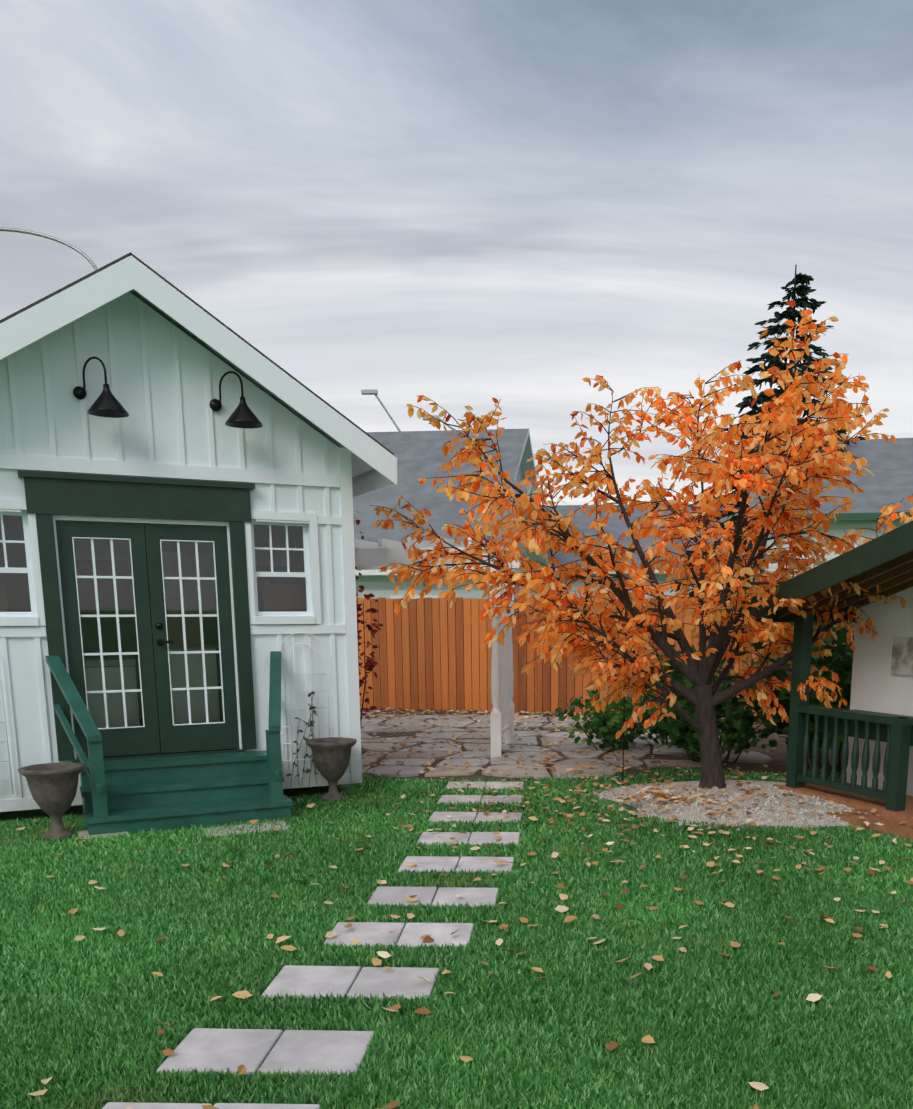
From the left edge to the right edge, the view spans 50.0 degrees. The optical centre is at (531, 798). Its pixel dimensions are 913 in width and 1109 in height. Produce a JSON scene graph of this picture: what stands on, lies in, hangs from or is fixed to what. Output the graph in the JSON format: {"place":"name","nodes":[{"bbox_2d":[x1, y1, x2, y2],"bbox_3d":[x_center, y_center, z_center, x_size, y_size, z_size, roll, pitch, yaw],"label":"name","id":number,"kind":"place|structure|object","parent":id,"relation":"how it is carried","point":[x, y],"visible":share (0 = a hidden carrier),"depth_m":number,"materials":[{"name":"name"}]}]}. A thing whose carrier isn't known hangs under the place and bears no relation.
{"place":"outdoors","nodes":[
{"label":"outdoors","id":0,"kind":"place"},
{"bbox_2d":[353,480,548,599],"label":"neighboring house","id":1,"kind":"structure","parent":0,"point":[441,508],"depth_m":24.04,"materials":[{"name":"white"}]},
{"bbox_2d":[367,429,540,504],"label":"neighbour house","id":2,"kind":"structure","parent":0,"point":[419,454],"depth_m":33.35,"materials":[{"name":"grey"}]},
{"bbox_2d":[0,766,912,1108],"bbox_3d":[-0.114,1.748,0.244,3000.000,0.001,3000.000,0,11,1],"label":"lawn","id":3,"kind":"structure","parent":0,"point":[80,822],"depth_m":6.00,"materials":[{"name":"green plant"}]},
{"bbox_2d":[0,227,96,269],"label":"street lamp","id":4,"kind":"object","parent":3,"relation":"on","point":[83,254],"visible":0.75,"depth_m":24.85,"materials":[{"name":"grey metal"}]},
{"bbox_2d":[18,762,84,840],"bbox_3d":[-3.705,0.032,7.576,0.470,0.570,0.470,0,11,1],"label":"urn","id":5,"kind":"object","parent":3,"relation":"on","point":[53,788],"visible":0.96,"depth_m":7.46,"materials":[{"name":"stone"}]},
{"bbox_2d":[45,651,292,834],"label":"porch steps","id":6,"kind":"structure","parent":3,"relation":"on","point":[147,794],"depth_m":8.18,"materials":[{"name":"green paint"}]},
{"bbox_2d":[77,821,290,840],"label":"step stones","id":7,"kind":"object","parent":3,"relation":"on","point":[82,833],"visible":0.36,"depth_m":7.78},
{"bbox_2d":[0,252,397,811],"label":"garden shed","id":8,"kind":"structure","parent":3,"relation":"on","point":[151,605],"depth_m":8.41,"materials":[{"name":"white wood"}]},
{"bbox_2d":[0,669,12,793],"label":"trellis","id":9,"kind":"object","parent":8,"relation":"attached to","point":[6,734],"visible":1,"depth_m":8.03,"materials":[{"name":"white metal"}]},
{"bbox_2d":[73,357,128,417],"bbox_3d":[-3.435,-3.304,7.799,0.453,0.444,0.312,11,15,44],"label":"barn light","id":10,"kind":"object","parent":8,"relation":"attached to","point":[106,403],"visible":1,"depth_m":7.74,"materials":[{"name":"black metal"}]},
{"bbox_2d":[209,371,262,428],"bbox_3d":[-2.490,-3.395,8.270,0.453,0.444,0.312,11,15,44],"label":"barn light","id":11,"kind":"object","parent":8,"relation":"attached to","point":[243,415],"visible":1,"depth_m":8.21,"materials":[{"name":"black metal"}]},
{"bbox_2d":[286,691,317,785],"bbox_3d":[-2.132,-0.547,9.083,0.332,0.894,0.219,0,11,1],"label":"trellis vine","id":12,"kind":"object","parent":8,"relation":"attached to","point":[312,707],"visible":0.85,"depth_m":9.10,"materials":[{"name":"green plant"}]},
{"bbox_2d":[278,632,329,773],"bbox_3d":[-2.126,-0.893,9.100,0.468,1.304,0.009,-6,12,-26],"label":"trellis","id":13,"kind":"object","parent":8,"relation":"attached to","point":[290,709],"visible":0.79,"depth_m":9.09,"materials":[{"name":"white metal"}]},
{"bbox_2d":[102,782,523,1108],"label":"stepping stones","id":14,"kind":"object","parent":3,"relation":"on","point":[200,1049],"visible":0.62,"depth_m":4.66,"materials":[{"name":"concrete"}]},
{"bbox_2d":[305,737,356,801],"bbox_3d":[-1.861,-0.263,9.096,0.470,0.570,0.470,0,11,1],"label":"urn","id":15,"kind":"object","parent":3,"relation":"on","point":[331,756],"visible":0.94,"depth_m":8.97,"materials":[{"name":"stone"}]},
{"bbox_2d":[361,389,400,431],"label":"street lamp","id":16,"kind":"object","parent":3,"relation":"on","point":[370,392],"visible":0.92,"depth_m":43.41,"materials":[{"name":"grey metal"}]},
{"bbox_2d":[422,415,454,429],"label":"street lamp","id":17,"kind":"object","parent":3,"relation":"on","point":[436,417],"visible":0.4,"depth_m":43.51,"materials":[{"name":"grey metal"}]},
{"bbox_2d":[370,300,912,788],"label":"tree","id":18,"kind":"object","parent":3,"relation":"on","point":[722,620],"visible":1,"depth_m":8.79,"materials":[{"name":"orange plant"}]},
{"bbox_2d":[573,780,879,831],"bbox_3d":[2.398,0.006,9.006,4.049,0.139,2.425,0,11,1],"label":"gravel bed","id":19,"kind":"object","parent":3,"relation":"on","point":[695,810],"visible":0.5,"depth_m":8.59,"materials":[{"name":"grey gravel"}]},
{"bbox_2d":[605,599,626,785],"bbox_3d":[0.808,-1.002,9.529,0.212,1.856,0.014,0,11,1],"label":"shepherd hook","id":20,"kind":"object","parent":19,"relation":"on","point":[623,709],"visible":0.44,"depth_m":9.57,"materials":[{"name":"black metal"}]},
{"bbox_2d":[667,264,865,597],"bbox_3d":[7.577,-9.710,29.536,8.066,11.884,8.344,0,11,1],"label":"conifer tree","id":21,"kind":"object","parent":3,"relation":"on","point":[802,291],"visible":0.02,"depth_m":28.55,"materials":[{"name":"green plant"}]},
{"bbox_2d":[746,438,912,584],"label":"neighbour house","id":22,"kind":"structure","parent":3,"relation":"on","point":[890,465],"depth_m":25.83,"materials":[{"name":"white"}]},
{"bbox_2d":[747,521,912,840],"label":"porch","id":23,"kind":"object","parent":3,"relation":"on","point":[873,725],"visible":0.96,"depth_m":8.74,"materials":[{"name":"green paint"}]},
{"bbox_2d":[0,0,912,504],"label":"sky","id":24,"kind":"structure","parent":0,"point":[456,204],"materials":[{"name":"grey"}]},
{"bbox_2d":[360,709,841,778],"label":"ground","id":25,"kind":"structure","parent":0,"point":[778,756],"depth_m":11.85,"materials":[{"name":"grey stone"}]},
{"bbox_2d":[0,708,912,1108],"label":"fallen leaves","id":26,"kind":"object","parent":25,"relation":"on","point":[610,1046],"visible":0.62,"depth_m":8.00,"materials":[{"name":"brown plant"}]},
{"bbox_2d":[360,710,772,780],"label":"flagstone patio","id":27,"kind":"structure","parent":25,"relation":"on","point":[390,767],"depth_m":12.10,"materials":[{"name":"grey stone"}]},
{"bbox_2d":[353,511,382,728],"bbox_3d":[-2.248,-2.094,11.818,0.940,3.130,1.132,0,11,1],"label":"vine","id":28,"kind":"object","parent":27,"relation":"on","point":[369,665],"visible":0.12,"depth_m":11.78,"materials":[{"name":"brown"}]},
{"bbox_2d":[255,537,520,758],"bbox_3d":[-1.610,-1.700,11.431,2.962,2.500,2.304,0,11,1],"label":"pergola","id":29,"kind":"object","parent":27,"relation":"on","point":[369,555],"visible":0.52,"depth_m":11.40,"materials":[{"name":"white paint"}]},
{"bbox_2d":[356,597,853,715],"bbox_3d":[0.994,-2.389,16.386,16.890,1.962,0.114,2,11,11],"label":"fence","id":30,"kind":"object","parent":25,"relation":"on","point":[429,654],"visible":0.21,"depth_m":16.77,"materials":[{"name":"brown wood"}]},
{"bbox_2d":[555,685,656,751],"bbox_3d":[0.987,-1.060,12.187,1.416,0.971,0.909,-5,12,-23],"label":"shrub","id":31,"kind":"object","parent":25,"relation":"on","point":[607,727],"visible":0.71,"depth_m":12.17,"materials":[{"name":"green plant"}]},
{"bbox_2d":[630,690,671,744],"bbox_3d":[1.761,-1.077,12.623,1.099,0.899,1.186,5,12,26],"label":"shrub","id":32,"kind":"object","parent":25,"relation":"on","point":[655,729],"visible":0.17,"depth_m":12.43,"materials":[{"name":"green plant"}]},
{"bbox_2d":[643,645,781,765],"bbox_3d":[2.167,-1.099,11.282,1.921,1.393,1.912,0,11,1],"label":"shrub","id":33,"kind":"object","parent":25,"relation":"on","point":[735,724],"visible":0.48,"depth_m":10.97,"materials":[{"name":"green plant"}]},
{"bbox_2d":[738,584,854,772],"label":"shrub stems","id":34,"kind":"object","parent":25,"relation":"on","point":[840,660],"visible":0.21,"depth_m":10.49,"materials":[{"name":"green plant"}]},
{"bbox_2d":[532,504,737,599],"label":"neighbour house","id":35,"kind":"structure","parent":0,"point":[615,527],"depth_m":37.86,"materials":[{"name":"white"}]}
]}

